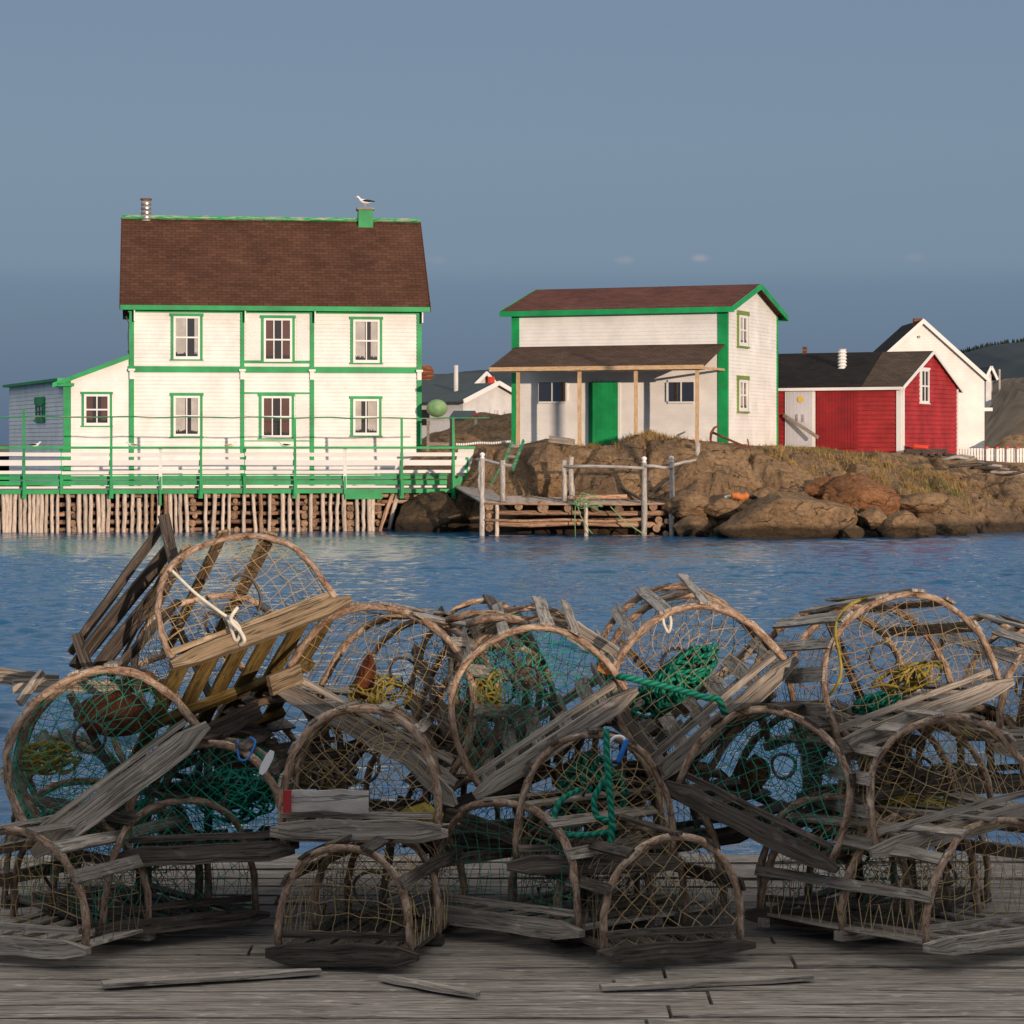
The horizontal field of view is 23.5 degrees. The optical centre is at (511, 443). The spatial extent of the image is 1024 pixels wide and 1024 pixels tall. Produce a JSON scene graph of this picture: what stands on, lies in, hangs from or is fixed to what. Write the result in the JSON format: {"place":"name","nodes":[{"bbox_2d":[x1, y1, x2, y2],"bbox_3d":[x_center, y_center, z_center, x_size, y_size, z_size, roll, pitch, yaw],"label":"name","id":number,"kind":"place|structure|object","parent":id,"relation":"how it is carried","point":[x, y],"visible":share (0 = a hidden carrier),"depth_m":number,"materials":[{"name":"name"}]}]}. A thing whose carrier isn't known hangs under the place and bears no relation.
{"place":"outdoors","nodes":[
{"label":"outdoors","id":0,"kind":"place"},
{"bbox_2d":[0,456,38,486],"bbox_3d":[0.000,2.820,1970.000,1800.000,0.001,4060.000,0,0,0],"label":"water","id":1,"kind":"structure","parent":0,"point":[4,468],"depth_m":291.61,"materials":[{"name":"blue liquid"}]},
{"bbox_2d":[0,488,458,532],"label":"green wharf","id":2,"kind":"structure","parent":1,"relation":"in","point":[142,509],"depth_m":75.70,"materials":[{"name":"brown wood"}]},
{"bbox_2d":[2,198,433,489],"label":"white house","id":3,"kind":"structure","parent":2,"relation":"on","point":[234,316],"depth_m":81.25,"materials":[{"name":"paint"}]},
{"bbox_2d":[81,392,112,426],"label":"window","id":4,"kind":"structure","parent":3,"relation":"in","point":[93,403],"depth_m":80.24,"materials":[{"name":"green paint"}]},
{"bbox_2d":[170,313,203,360],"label":"window","id":5,"kind":"structure","parent":3,"relation":"in","point":[186,328],"depth_m":80.61,"materials":[{"name":"green paint"}]},
{"bbox_2d":[170,393,203,437],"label":"window","id":6,"kind":"structure","parent":3,"relation":"in","point":[182,404],"depth_m":80.61,"materials":[{"name":"green paint"}]},
{"bbox_2d":[258,393,294,438],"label":"window","id":7,"kind":"structure","parent":3,"relation":"in","point":[270,404],"depth_m":81.02,"materials":[{"name":"green paint"}]},
{"bbox_2d":[260,315,295,362],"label":"window","id":8,"kind":"structure","parent":3,"relation":"in","point":[277,331],"depth_m":81.02,"materials":[{"name":"green paint"}]},
{"bbox_2d":[349,316,382,363],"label":"window","id":9,"kind":"structure","parent":3,"relation":"in","point":[365,335],"depth_m":81.42,"materials":[{"name":"green paint"}]},
{"bbox_2d":[349,396,382,436],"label":"window","id":10,"kind":"structure","parent":3,"relation":"in","point":[360,406],"depth_m":81.42,"materials":[{"name":"green paint"}]},
{"bbox_2d":[0,446,474,488],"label":"fence","id":11,"kind":"object","parent":2,"relation":"on","point":[464,455],"visible":0.98,"depth_m":75.42,"materials":[{"name":"white wood"}]},
{"bbox_2d":[0,409,489,504],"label":"handrail","id":12,"kind":"object","parent":2,"relation":"on","point":[24,484],"visible":1,"depth_m":75.22,"materials":[{"name":"green paint"}]},
{"bbox_2d":[0,853,1023,1023],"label":"wharf","id":13,"kind":"structure","parent":1,"relation":"in","point":[512,978],"depth_m":8.12,"materials":[{"name":"grey wood"}]},
{"bbox_2d":[0,801,212,958],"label":"lobster trap","id":14,"kind":"object","parent":13,"relation":"on","point":[48,944],"visible":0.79,"depth_m":8.44,"materials":[{"name":"grey wood"}]},
{"bbox_2d":[1,777,269,934],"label":"lobster trap","id":15,"kind":"object","parent":13,"relation":"on","point":[209,917],"visible":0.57,"depth_m":8.76,"materials":[{"name":"brown wood"}]},
{"bbox_2d":[11,728,137,837],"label":"lobster trap","id":16,"kind":"object","parent":15,"relation":"on","point":[59,738],"visible":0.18,"depth_m":9.52,"materials":[{"name":"brown wood"}]},
{"bbox_2d":[110,529,352,771],"bbox_3d":[-1.157,0.767,9.345,0.752,0.464,0.999,-19,-22,-31],"label":"lobster trap","id":17,"kind":"object","parent":16,"relation":"on","point":[205,653],"visible":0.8,"depth_m":9.13,"materials":[{"name":"brown wood"}]},
{"bbox_2d":[67,513,182,679],"bbox_3d":[-1.448,0.572,9.182,0.521,0.628,0.155,0,0,18],"label":"broken trap side","id":18,"kind":"object","parent":17,"relation":"on","point":[118,641],"visible":0.84,"depth_m":9.18,"materials":[{"name":"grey wood"}]},
{"bbox_2d":[171,570,241,641],"bbox_3d":[-1.097,0.583,8.855,0.263,0.259,0.048,0,0,10],"label":"rope","id":19,"kind":"object","parent":17,"relation":"on","point":[206,603],"visible":1,"depth_m":8.84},
{"bbox_2d":[0,658,210,858],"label":"lobster trap","id":20,"kind":"object","parent":15,"relation":"on","point":[115,793],"visible":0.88,"depth_m":8.56,"materials":[{"name":"grey wood"}]},
{"bbox_2d":[0,667,58,684],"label":"plank","id":21,"kind":"object","parent":20,"relation":"on","point":[8,676],"visible":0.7,"depth_m":9.29,"materials":[{"name":"grey wood"}]},
{"bbox_2d":[15,670,45,705],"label":"plank","id":22,"kind":"object","parent":20,"relation":"on","point":[34,682],"visible":1,"depth_m":9.14,"materials":[{"name":"grey wood"}]},
{"bbox_2d":[21,740,82,775],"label":"yellow rope","id":23,"kind":"object","parent":20,"relation":"in","point":[43,760],"visible":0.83,"depth_m":8.96,"materials":[{"name":"fabric"}]},
{"bbox_2d":[12,678,165,693],"bbox_3d":[-1.588,0.917,9.301,0.601,0.066,0.020,0,0,-19],"label":"plank","id":24,"kind":"object","parent":20,"relation":"on","point":[18,686],"visible":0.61,"depth_m":9.28,"materials":[{"name":"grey wood"}]},
{"bbox_2d":[73,690,152,736],"bbox_3d":[-1.470,0.987,9.010,0.260,0.172,0.214,0,0,22],"label":"ballast stone","id":25,"kind":"object","parent":20,"relation":"in","point":[136,710],"visible":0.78,"depth_m":8.95,"materials":[{"name":"stone"}]},
{"bbox_2d":[116,729,299,866],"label":"lobster trap","id":26,"kind":"object","parent":15,"relation":"on","point":[261,845],"visible":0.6,"depth_m":8.62,"materials":[{"name":"brown wood"}]},
{"bbox_2d":[192,767,274,823],"bbox_3d":[-1.020,1.288,8.999,0.302,0.206,0.245,0,0,0],"label":"green netting rope","id":27,"kind":"object","parent":26,"relation":"in","point":[221,790],"visible":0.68,"depth_m":8.95,"materials":[{"name":"fabric"}]},
{"bbox_2d":[205,702,262,739],"bbox_3d":[-1.033,1.028,9.050,0.233,0.141,0.054,0,0,-29],"label":"plank","id":28,"kind":"object","parent":26,"relation":"on","point":[234,721],"visible":0.85,"depth_m":9.04,"materials":[{"name":"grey wood"}]},
{"bbox_2d":[101,968,321,987],"bbox_3d":[-0.974,1.737,8.001,0.715,0.016,0.071,0,0,-16],"label":"board","id":29,"kind":"object","parent":13,"relation":"on","point":[206,977],"visible":1,"depth_m":7.98,"materials":[{"name":"grey wood"}]},
{"bbox_2d":[159,718,296,809],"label":"lobster trap","id":30,"kind":"object","parent":13,"relation":"on","point":[272,726],"visible":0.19,"depth_m":9.68,"materials":[{"name":"brown wood"}]},
{"bbox_2d":[210,690,351,774],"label":"lobster trap","id":31,"kind":"object","parent":30,"relation":"on","point":[265,698],"visible":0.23,"depth_m":9.25,"materials":[{"name":"brown wood"}]},
{"bbox_2d":[265,807,468,967],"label":"lobster trap","id":32,"kind":"object","parent":13,"relation":"on","point":[358,940],"visible":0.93,"depth_m":8.34,"materials":[{"name":"brown wood"}]},
{"bbox_2d":[270,699,447,842],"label":"lobster trap","id":33,"kind":"object","parent":32,"relation":"on","point":[319,726],"visible":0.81,"depth_m":8.53,"materials":[{"name":"grey wood"}]},
{"bbox_2d":[291,760,358,789],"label":"dark rope","id":34,"kind":"object","parent":33,"relation":"hanging from","point":[312,766],"visible":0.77,"depth_m":8.96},
{"bbox_2d":[291,789,368,813],"bbox_3d":[-0.631,1.230,8.451,0.277,0.085,0.023,0,0,-4],"label":"plank","id":35,"kind":"object","parent":33,"relation":"attached to","point":[340,800],"visible":1,"depth_m":8.44,"materials":[{"name":"grey wood"}]},
{"bbox_2d":[402,750,457,806],"bbox_3d":[-0.287,1.169,8.588,0.208,0.188,0.023,0,0,22],"label":"plank","id":36,"kind":"object","parent":33,"relation":"on","point":[448,796],"visible":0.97,"depth_m":8.58,"materials":[{"name":"grey wood"}]},
{"bbox_2d":[278,819,440,839],"bbox_3d":[-0.521,1.320,8.409,0.556,0.068,0.033,0,0,-2],"label":"plank","id":37,"kind":"object","parent":32,"relation":"on","point":[362,830],"visible":1,"depth_m":8.40,"materials":[{"name":"grey wood"}]},
{"bbox_2d":[378,974,479,996],"bbox_3d":[-0.266,1.737,7.874,0.402,0.016,0.053,0,0,38],"label":"board","id":38,"kind":"object","parent":13,"relation":"on","point":[426,985],"visible":1,"depth_m":7.86,"materials":[{"name":"grey wood"}]},
{"bbox_2d":[417,781,730,939],"bbox_3d":[0.252,1.485,8.907,0.776,0.468,0.913,-2,-3,43],"label":"lobster trap","id":39,"kind":"object","parent":13,"relation":"on","point":[518,920],"visible":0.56,"depth_m":8.69,"materials":[{"name":"grey wood"}]},
{"bbox_2d":[396,767,549,857],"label":"lobster trap","id":40,"kind":"object","parent":39,"relation":"on","point":[481,840],"visible":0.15,"depth_m":9.13,"materials":[{"name":"brown wood"}]},
{"bbox_2d":[317,728,466,822],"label":"lobster trap","id":41,"kind":"object","parent":40,"relation":"on","point":[355,760],"visible":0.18,"depth_m":9.68,"materials":[{"name":"brown wood"}]},
{"bbox_2d":[266,601,537,785],"bbox_3d":[-0.341,0.906,9.456,0.813,0.516,0.945,26,1,16],"label":"lobster trap","id":42,"kind":"object","parent":41,"relation":"on","point":[310,697],"visible":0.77,"depth_m":9.11,"materials":[{"name":"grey wood"}]},
{"bbox_2d":[266,664,303,695],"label":"plank","id":43,"kind":"object","parent":42,"relation":"on","point":[278,682],"visible":1,"depth_m":8.98,"materials":[{"name":"brown wood"}]},
{"bbox_2d":[356,652,375,698],"bbox_3d":[-0.552,0.877,9.301,0.076,0.182,0.066,6,2,14],"label":"buoy","id":44,"kind":"object","parent":42,"relation":"in","point":[368,662],"visible":0.91,"depth_m":9.28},
{"bbox_2d":[347,674,419,708],"bbox_3d":[-0.486,0.943,9.299,0.271,0.145,0.201,0,0,0],"label":"yellow rope","id":45,"kind":"object","parent":42,"relation":"in","point":[376,691],"visible":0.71,"depth_m":9.26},
{"bbox_2d":[403,594,557,774],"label":"lobster trap","id":46,"kind":"object","parent":40,"relation":"on","point":[489,600],"visible":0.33,"depth_m":9.71,"materials":[{"name":"brown wood"}]},
{"bbox_2d":[443,765,549,816],"bbox_3d":[-0.076,1.283,9.051,0.434,0.210,0.044,0,0,14],"label":"plank","id":47,"kind":"object","parent":40,"relation":"on","point":[468,798],"visible":0.34,"depth_m":9.02,"materials":[{"name":"grey wood"}]},
{"bbox_2d":[445,808,512,844],"bbox_3d":[-0.111,1.370,8.800,0.326,0.102,0.024,0,0,39],"label":"plank","id":48,"kind":"object","parent":39,"relation":"on","point":[452,813],"visible":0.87,"depth_m":8.78,"materials":[{"name":"grey wood"}]},
{"bbox_2d":[565,760,748,851],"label":"lobster trap","id":49,"kind":"object","parent":39,"relation":"on","point":[727,835],"visible":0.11,"depth_m":9.23,"materials":[{"name":"brown wood"}]},
{"bbox_2d":[551,698,682,799],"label":"lobster trap","id":50,"kind":"object","parent":49,"relation":"on","point":[661,736],"visible":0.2,"depth_m":9.61,"materials":[{"name":"brown wood"}]},
{"bbox_2d":[508,804,755,961],"bbox_3d":[0.389,1.523,8.632,0.579,0.434,0.904,1,-2,-22],"label":"lobster trap","id":51,"kind":"object","parent":13,"relation":"on","point":[629,941],"visible":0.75,"depth_m":8.32,"materials":[{"name":"brown wood"}]},
{"bbox_2d":[507,725,685,875],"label":"lobster trap","id":52,"kind":"object","parent":51,"relation":"on","point":[533,864],"visible":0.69,"depth_m":8.51,"materials":[{"name":"brown wood"}]},
{"bbox_2d":[447,596,638,799],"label":"lobster trap","id":53,"kind":"object","parent":52,"relation":"on","point":[508,765],"visible":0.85,"depth_m":8.92,"materials":[{"name":"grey wood"}]},
{"bbox_2d":[473,670,501,718],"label":"yellow rope","id":54,"kind":"object","parent":53,"relation":"in","point":[489,697],"visible":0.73,"depth_m":9.17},
{"bbox_2d":[466,613,530,626],"bbox_3d":[-0.054,0.657,9.121,0.279,0.061,0.037,0,0,34],"label":"broken bow","id":55,"kind":"object","parent":53,"relation":"on","point":[487,617],"visible":0.93,"depth_m":9.11,"materials":[{"name":"brown wood"}]},
{"bbox_2d":[562,621,619,660],"bbox_3d":[0.300,0.745,9.148,0.242,0.164,0.024,0,0,27],"label":"plank","id":56,"kind":"object","parent":53,"relation":"on","point":[602,645],"visible":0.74,"depth_m":9.13,"materials":[{"name":"grey wood"}]},
{"bbox_2d":[556,753,629,830],"bbox_3d":[0.292,1.268,8.950,0.269,0.284,0.215,0,0,0],"label":"green rope","id":57,"kind":"object","parent":52,"relation":"in","point":[566,784],"visible":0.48,"depth_m":8.91,"materials":[{"name":"fabric"}]},
{"bbox_2d":[603,729,614,843],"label":"rope","id":58,"kind":"object","parent":52,"relation":"hanging from","point":[608,774],"visible":0.95,"depth_m":8.43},
{"bbox_2d":[551,771,615,838],"bbox_3d":[0.257,1.241,8.495,0.230,0.236,0.110,0,0,15],"label":"rope","id":59,"kind":"object","parent":58,"relation":"hanging from","point":[594,809],"visible":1,"depth_m":8.45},
{"bbox_2d":[621,705,656,754],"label":"plank","id":60,"kind":"object","parent":52,"relation":"on","point":[642,739],"visible":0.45,"depth_m":9.13,"materials":[{"name":"grey wood"}]},
{"bbox_2d":[590,573,799,786],"bbox_3d":[0.614,0.823,9.332,0.702,0.496,0.881,-40,4,0],"label":"lobster trap","id":61,"kind":"object","parent":52,"relation":"on","point":[770,680],"visible":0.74,"depth_m":8.97,"materials":[{"name":"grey wood"}]},
{"bbox_2d":[608,673,728,714],"bbox_3d":[0.561,0.913,8.854,0.455,0.167,0.101,0,0,14],"label":"rope","id":62,"kind":"object","parent":61,"relation":"attached to","point":[718,699],"visible":0.93,"depth_m":8.82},
{"bbox_2d":[628,642,719,719],"bbox_3d":[0.605,0.884,9.192,0.343,0.288,0.242,0,0,0],"label":"green rope","id":63,"kind":"object","parent":61,"relation":"in","point":[693,681],"visible":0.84,"depth_m":9.13,"materials":[{"name":"fabric"}]},
{"bbox_2d":[599,974,813,990],"bbox_3d":[0.631,1.737,7.925,0.711,0.016,0.061,0,0,-13],"label":"board","id":64,"kind":"object","parent":13,"relation":"on","point":[700,982],"visible":1,"depth_m":7.91,"materials":[{"name":"grey wood"}]},
{"bbox_2d":[745,770,991,931],"bbox_3d":[1.340,1.485,9.057,0.642,0.486,0.910,-1,-2,30],"label":"lobster trap","id":65,"kind":"object","parent":13,"relation":"on","point":[753,914],"visible":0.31,"depth_m":8.78,"materials":[{"name":"brown wood"}]},
{"bbox_2d":[665,700,891,872],"bbox_3d":[1.049,1.187,8.966,0.675,0.471,0.895,24,4,19],"label":"lobster trap","id":66,"kind":"object","parent":65,"relation":"on","point":[717,802],"visible":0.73,"depth_m":8.65,"materials":[{"name":"brown wood"}]},
{"bbox_2d":[739,753,770,792],"bbox_3d":[0.903,1.222,9.102,0.098,0.145,0.097,0,0,-31],"label":"ballast stone","id":67,"kind":"object","parent":66,"relation":"in","point":[750,765],"visible":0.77,"depth_m":9.07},
{"bbox_2d":[794,699,925,813],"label":"lobster trap","id":68,"kind":"object","parent":65,"relation":"on","point":[842,707],"visible":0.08,"depth_m":9.52,"materials":[{"name":"brown wood"}]},
{"bbox_2d":[852,690,1023,796],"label":"lobster trap","id":69,"kind":"object","parent":65,"relation":"on","point":[986,709],"visible":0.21,"depth_m":9.35,"materials":[{"name":"brown wood"}]},
{"bbox_2d":[926,612,1023,757],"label":"lobster trap","id":70,"kind":"object","parent":69,"relation":"on","point":[1007,631],"visible":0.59,"depth_m":9.60,"materials":[{"name":"grey wood"}]},
{"bbox_2d":[754,800,1023,955],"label":"lobster trap","id":71,"kind":"object","parent":13,"relation":"on","point":[985,938],"visible":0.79,"depth_m":8.47,"materials":[{"name":"grey wood"}]},
{"bbox_2d":[796,707,1023,857],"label":"lobster trap","id":72,"kind":"object","parent":71,"relation":"on","point":[991,805],"visible":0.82,"depth_m":8.51,"materials":[{"name":"grey wood"}]},
{"bbox_2d":[851,690,902,714],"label":"green rope","id":73,"kind":"object","parent":72,"relation":"on","point":[871,699],"visible":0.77,"depth_m":9.03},
{"bbox_2d":[752,589,1014,753],"bbox_3d":[1.303,0.817,9.194,0.721,0.488,0.946,-19,-2,-13],"label":"lobster trap","id":74,"kind":"object","parent":72,"relation":"on","point":[960,695],"visible":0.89,"depth_m":8.94,"materials":[{"name":"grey wood"}]},
{"bbox_2d":[868,660,942,696],"bbox_3d":[1.460,0.878,9.139,0.261,0.142,0.205,0,0,-37],"label":"yellow rope","id":75,"kind":"object","parent":74,"relation":"hanging from","point":[891,686],"visible":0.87,"depth_m":9.11,"materials":[{"name":"fabric"}]},
{"bbox_2d":[877,795,960,823],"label":"yellow rope","id":76,"kind":"object","parent":72,"relation":"in","point":[901,799],"visible":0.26,"depth_m":8.87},
{"bbox_2d":[876,510,919,537],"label":"boulder","id":77,"kind":"object","parent":1,"relation":"in","point":[903,524],"visible":0.89,"depth_m":70.48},
{"bbox_2d":[0,527,1023,857],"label":"water","id":78,"kind":"structure","parent":0,"point":[54,589],"depth_m":45.60,"materials":[{"name":"blue liquid"}]},
{"bbox_2d":[0,380,1023,453],"bbox_3d":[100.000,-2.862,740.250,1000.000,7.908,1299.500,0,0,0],"label":"ground","id":79,"kind":"structure","parent":0,"point":[1004,418],"depth_m":103.24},
{"bbox_2d":[422,371,496,383],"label":"house","id":80,"kind":"structure","parent":79,"relation":"on","point":[466,378],"depth_m":151.30,"materials":[{"name":"white wood"}]},
{"bbox_2d":[422,365,510,437],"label":"house","id":81,"kind":"structure","parent":79,"relation":"on","point":[482,397],"depth_m":126.60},
{"bbox_2d":[873,318,992,457],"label":"gabled house","id":82,"kind":"structure","parent":79,"relation":"on","point":[921,334],"depth_m":92.49,"materials":[{"name":"white paint"}]},
{"bbox_2d":[0,0,1023,444],"label":"sky","id":83,"kind":"structure","parent":0,"point":[860,163],"materials":[{"name":"blue"}]},
{"bbox_2d":[381,412,1023,536],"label":"shore rock","id":84,"kind":"object","parent":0,"point":[715,469],"visible":0.38,"depth_m":74.84,"materials":[{"name":"stone"}]},
{"bbox_2d":[394,491,469,531],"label":"boulder","id":85,"kind":"object","parent":84,"relation":"on","point":[440,511],"visible":0.56,"depth_m":75.31,"materials":[{"name":"stone"}]},
{"bbox_2d":[526,442,573,496],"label":"boulder","id":86,"kind":"object","parent":84,"relation":"on","point":[544,471],"visible":0.71,"depth_m":74.14,"materials":[{"name":"stone"}]},
{"bbox_2d":[475,443,699,535],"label":"log crib","id":87,"kind":"object","parent":84,"relation":"on","point":[564,501],"visible":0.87,"depth_m":72.14,"materials":[{"name":"grey wood"}]},
{"bbox_2d":[489,284,787,446],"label":"white store","id":88,"kind":"structure","parent":84,"relation":"on","point":[603,366],"depth_m":77.56,"materials":[{"name":"paint"}]},
{"bbox_2d":[536,380,568,402],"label":"window","id":89,"kind":"structure","parent":88,"relation":"in","point":[547,391],"depth_m":78.32,"materials":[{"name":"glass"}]},
{"bbox_2d":[588,379,617,445],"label":"door","id":90,"kind":"structure","parent":88,"relation":"in","point":[602,396],"depth_m":77.67,"materials":[{"name":"green paint"}]},
{"bbox_2d":[666,380,694,402],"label":"window","id":91,"kind":"structure","parent":88,"relation":"in","point":[677,391],"depth_m":76.71,"materials":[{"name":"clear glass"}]},
{"bbox_2d":[736,310,749,348],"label":"window","id":92,"kind":"structure","parent":88,"relation":"in","point":[742,316],"depth_m":77.69,"materials":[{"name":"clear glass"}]},
{"bbox_2d":[736,375,749,412],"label":"window","id":93,"kind":"structure","parent":88,"relation":"in","point":[742,381],"depth_m":77.69,"materials":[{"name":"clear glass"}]},
{"bbox_2d":[661,489,708,518],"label":"boulder","id":94,"kind":"object","parent":84,"relation":"on","point":[680,504],"visible":0.91,"depth_m":71.78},
{"bbox_2d":[672,515,712,536],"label":"boulder","id":95,"kind":"object","parent":84,"relation":"on","point":[693,526],"visible":0.86,"depth_m":71.29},
{"bbox_2d":[703,494,753,519],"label":"boulder","id":96,"kind":"object","parent":84,"relation":"on","point":[720,506],"visible":0.75,"depth_m":71.44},
{"bbox_2d":[565,443,975,512],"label":"green grass","id":97,"kind":"structure","parent":84,"relation":"on","point":[926,483],"depth_m":76.15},
{"bbox_2d":[713,492,858,538],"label":"boulder","id":98,"kind":"object","parent":84,"relation":"on","point":[780,515],"visible":0.83,"depth_m":69.82,"materials":[{"name":"stone"}]},
{"bbox_2d":[558,428,1019,519],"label":"dry grass","id":99,"kind":"structure","parent":84,"relation":"on","point":[650,431],"depth_m":75.84,"materials":[{"name":"plant"}]},
{"bbox_2d":[822,473,900,524],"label":"boulder","id":100,"kind":"object","parent":84,"relation":"on","point":[861,492],"visible":0.65,"depth_m":72.03,"materials":[{"name":"stone"}]},
{"bbox_2d":[778,347,962,454],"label":"red shed","id":101,"kind":"structure","parent":84,"relation":"on","point":[890,402],"depth_m":81.52,"materials":[{"name":"paint"}]},
{"bbox_2d":[786,391,811,446],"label":"door","id":102,"kind":"structure","parent":101,"relation":"in","point":[798,403],"depth_m":81.66,"materials":[{"name":"grey paint"}]},
{"bbox_2d":[817,390,856,448],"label":"boarded door","id":103,"kind":"structure","parent":101,"relation":"in","point":[836,409],"depth_m":81.02,"materials":[{"name":"red paint"}]},
{"bbox_2d":[857,507,887,530],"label":"boulder","id":104,"kind":"object","parent":84,"relation":"on","point":[872,518],"visible":0.97,"depth_m":70.90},
{"bbox_2d":[900,492,949,512],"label":"boulder","id":105,"kind":"object","parent":84,"relation":"on","point":[930,502],"visible":0.91,"depth_m":73.39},
{"bbox_2d":[959,447,1023,462],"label":"picket fence","id":106,"kind":"object","parent":84,"relation":"on","point":[1007,455],"visible":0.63,"depth_m":85.99,"materials":[{"name":"white wood"}]},
{"bbox_2d":[963,342,1023,378],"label":"hills","id":107,"kind":"structure","parent":0,"point":[1007,359],"depth_m":733.43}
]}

